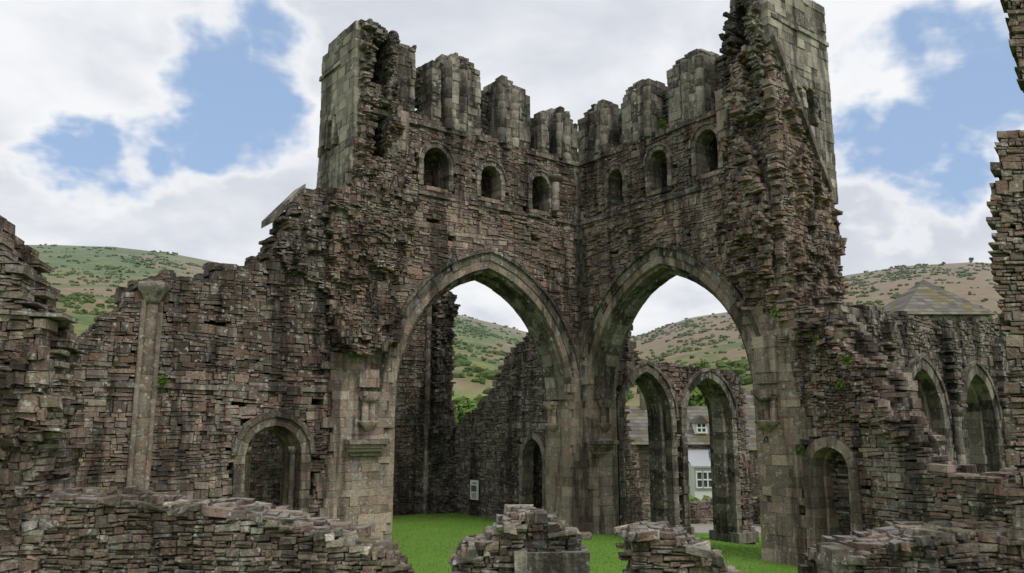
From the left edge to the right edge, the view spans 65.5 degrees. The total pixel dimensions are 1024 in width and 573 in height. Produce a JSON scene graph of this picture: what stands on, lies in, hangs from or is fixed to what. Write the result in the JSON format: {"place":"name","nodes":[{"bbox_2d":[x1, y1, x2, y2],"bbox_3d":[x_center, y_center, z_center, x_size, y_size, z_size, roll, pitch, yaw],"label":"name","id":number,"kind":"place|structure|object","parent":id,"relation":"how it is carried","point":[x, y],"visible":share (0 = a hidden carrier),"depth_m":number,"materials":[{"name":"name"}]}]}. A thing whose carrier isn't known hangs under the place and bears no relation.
{"place":"outdoors","nodes":[
{"label":"outdoors","id":0,"kind":"place"},
{"bbox_2d":[73,184,341,512],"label":"ruined choir wall","id":1,"kind":"structure","parent":0,"point":[238,354],"depth_m":17.35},
{"bbox_2d":[156,374,170,386],"bbox_3d":[-7.207,1.942,16.477,0.286,0.300,0.167,6,-11,-29],"label":"wall plant","id":2,"kind":"object","parent":1,"relation":"attached to","point":[163,380],"depth_m":16.47,"materials":[{"name":"green plant"}]},
{"bbox_2d":[246,440,251,497],"bbox_3d":[-6.827,4.596,19.296,0.790,3.650,1.623,0,-10,0],"label":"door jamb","id":3,"kind":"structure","parent":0,"point":[249,467],"depth_m":19.87,"materials":[{"name":"stone"}]},
{"bbox_2d":[0,0,1023,335],"label":"sky","id":4,"kind":"structure","parent":0,"point":[178,126],"materials":[{"name":"white"}]},
{"bbox_2d":[28,245,1004,572],"bbox_3d":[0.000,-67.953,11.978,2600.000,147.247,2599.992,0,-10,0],"label":"ground","id":5,"kind":"structure","parent":0,"point":[658,345],"depth_m":406.14,"materials":[{"name":"green plant"}]},
{"bbox_2d":[0,215,94,572],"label":"ruined stone pier","id":6,"kind":"structure","parent":5,"relation":"on","point":[42,432],"depth_m":8.88,"materials":[{"name":"stone"}]},
{"bbox_2d":[34,486,414,572],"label":"stone wall","id":7,"kind":"structure","parent":5,"relation":"on","point":[131,529],"depth_m":8.72,"materials":[{"name":"stone"}]},
{"bbox_2d":[249,291,460,515],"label":"ruined transept end wall","id":8,"kind":"structure","parent":5,"relation":"on","point":[424,476],"depth_m":28.20,"materials":[{"name":"stone"}]},
{"bbox_2d":[454,398,477,424],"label":"tree","id":9,"kind":"object","parent":5,"relation":"on","point":[462,410],"visible":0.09,"depth_m":60.04,"materials":[{"name":"green plant"}]},
{"bbox_2d":[452,332,545,518],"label":"ruined transept side wall","id":10,"kind":"structure","parent":5,"relation":"on","point":[498,436],"depth_m":26.44,"materials":[{"name":"stone"}]},
{"bbox_2d":[470,480,478,499],"bbox_3d":[-1.292,6.977,27.331,0.056,0.650,0.450,8,-13,-37],"label":"information sign","id":11,"kind":"object","parent":10,"relation":"attached to","point":[474,489],"visible":1,"depth_m":27.28,"materials":[{"name":"white paint"}]},
{"bbox_2d":[448,504,592,572],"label":"stone wall","id":12,"kind":"structure","parent":5,"relation":"on","point":[522,538],"depth_m":8.68,"materials":[{"name":"stone"}]},
{"bbox_2d":[37,243,1003,404],"bbox_3d":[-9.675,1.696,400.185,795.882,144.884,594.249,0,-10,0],"label":"hillside bushes","id":13,"kind":"object","parent":5,"relation":"on","point":[742,366],"visible":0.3,"depth_m":443.30,"materials":[{"name":"green plant"}]},
{"bbox_2d":[310,0,850,565],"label":"ruined crossing tower","id":14,"kind":"structure","parent":5,"relation":"on","point":[582,240],"depth_m":21.00,"materials":[{"name":"brown stone"}]},
{"bbox_2d":[657,119,665,129],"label":"wall plant","id":15,"kind":"object","parent":14,"relation":"attached to","point":[661,124],"depth_m":22.08,"materials":[{"name":"green plant"}]},
{"bbox_2d":[770,306,780,318],"bbox_3d":[6.053,0.615,18.353,0.156,0.315,0.307,8,-13,-38],"label":"wall plant","id":16,"kind":"object","parent":14,"relation":"attached to","point":[775,311],"depth_m":18.34,"materials":[{"name":"green plant"}]},
{"bbox_2d":[614,520,742,572],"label":"stone wall","id":17,"kind":"structure","parent":5,"relation":"on","point":[657,547],"depth_m":8.62,"materials":[{"name":"stone"}]},
{"bbox_2d":[616,325,758,544],"bbox_3d":[5.243,5.235,26.461,7.676,7.840,1.246,8,-13,-37],"label":"nave arcade","id":18,"kind":"object","parent":5,"relation":"on","point":[666,388],"visible":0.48,"depth_m":26.22,"materials":[{"name":"stone"}]},
{"bbox_2d":[698,359,707,367],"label":"wall plant","id":19,"kind":"object","parent":18,"relation":"attached to","point":[701,363],"depth_m":27.66,"materials":[{"name":"green plant"}]},
{"bbox_2d":[625,387,758,502],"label":"stone cottage","id":20,"kind":"structure","parent":5,"relation":"on","point":[699,462],"depth_m":43.98,"materials":[{"name":"stone"}]},
{"bbox_2d":[697,473,701,486],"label":"window glass","id":21,"kind":"structure","parent":20,"relation":"in","point":[699,476],"depth_m":41.41,"materials":[{"name":"grey glass"}]},
{"bbox_2d":[698,424,704,431],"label":"window glass","id":22,"kind":"structure","parent":20,"relation":"in","point":[699,425],"depth_m":44.56,"materials":[{"name":"grey glass"}]},
{"bbox_2d":[703,473,711,486],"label":"window glass","id":23,"kind":"structure","parent":20,"relation":"in","point":[705,474],"depth_m":41.40,"materials":[{"name":"grey glass"}]},
{"bbox_2d":[688,386,705,405],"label":"tree","id":24,"kind":"object","parent":5,"relation":"on","point":[696,398],"visible":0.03,"depth_m":86.24,"materials":[{"name":"green plant"}]},
{"bbox_2d":[689,495,711,516],"bbox_3d":[8.858,10.743,38.855,2.142,1.275,1.341,0,-10,0],"label":"garden shrub","id":25,"kind":"object","parent":5,"relation":"on","point":[691,498],"visible":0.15,"depth_m":38.90,"materials":[{"name":"green plant"}]},
{"bbox_2d":[643,494,759,523],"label":"garden wall","id":26,"kind":"structure","parent":5,"relation":"on","point":[699,508],"depth_m":38.21,"materials":[{"name":"stone"}]},
{"bbox_2d":[788,305,1015,552],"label":"ruined transept wall","id":27,"kind":"structure","parent":5,"relation":"on","point":[869,420],"depth_m":16.65,"materials":[{"name":"stone"}]},
{"bbox_2d":[795,442,805,455],"bbox_3d":[6.409,3.606,17.691,0.266,0.304,0.172,-9,-13,40],"label":"wall plant","id":28,"kind":"object","parent":27,"relation":"attached to","point":[800,450],"depth_m":17.69,"materials":[{"name":"green plant"}]},
{"bbox_2d":[792,331,808,343],"bbox_3d":[6.498,1.121,17.969,0.207,0.414,0.415,7,-12,-35],"label":"wall plant","id":29,"kind":"object","parent":27,"relation":"attached to","point":[797,334],"depth_m":17.93,"materials":[{"name":"green plant"}]},
{"bbox_2d":[811,335,822,345],"bbox_3d":[6.781,1.183,17.618,0.169,0.273,0.387,10,-14,-43],"label":"wall plant","id":30,"kind":"object","parent":27,"relation":"attached to","point":[818,337],"depth_m":17.65,"materials":[{"name":"green plant"}]},
{"bbox_2d":[833,378,844,389],"bbox_3d":[6.983,2.078,17.024,0.178,0.277,0.256,7,-12,-34],"label":"wall plant","id":31,"kind":"object","parent":27,"relation":"attached to","point":[839,384],"depth_m":17.01,"materials":[{"name":"green plant"}]},
{"bbox_2d":[840,354,853,365],"bbox_3d":[7.113,1.572,16.932,0.179,0.289,0.320,9,-13,-42],"label":"wall plant","id":32,"kind":"object","parent":27,"relation":"attached to","point":[845,357],"depth_m":16.93,"materials":[{"name":"green plant"}]},
{"bbox_2d":[801,296,1016,534],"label":"side arcade wall","id":33,"kind":"structure","parent":5,"relation":"on","point":[958,369],"depth_m":20.81,"materials":[{"name":"stone"}]},
{"bbox_2d":[797,520,1023,572],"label":"stone wall","id":34,"kind":"structure","parent":5,"relation":"on","point":[969,546],"depth_m":8.67,"materials":[{"name":"stone"}]},
{"bbox_2d":[913,314,987,318],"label":"front wall","id":35,"kind":"structure","parent":5,"relation":"on","point":[957,316],"depth_m":39.35,"materials":[{"name":"stone"}]},
{"bbox_2d":[986,0,1023,572],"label":"ruined stone pier","id":36,"kind":"structure","parent":5,"relation":"on","point":[1005,204],"depth_m":9.20,"materials":[{"name":"stone"}]},
{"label":"side wall","id":37,"kind":"object","parent":5,"relation":"on","visible":0},
{"bbox_2d":[883,279,995,315],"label":"pyramid roof","id":38,"kind":"structure","parent":37,"relation":"on","point":[922,297],"depth_m":40.23,"materials":[{"name":"stone"}]},
{"bbox_2d":[392,513,796,572],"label":"grass","id":39,"kind":"structure","parent":0,"point":[731,547],"depth_m":21.52,"materials":[{"name":"green plant"}]},
{"bbox_2d":[690,524,760,533],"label":"paved path","id":40,"kind":"structure","parent":0,"point":[702,528],"depth_m":36.67,"materials":[{"name":"grey stone"}]}
]}

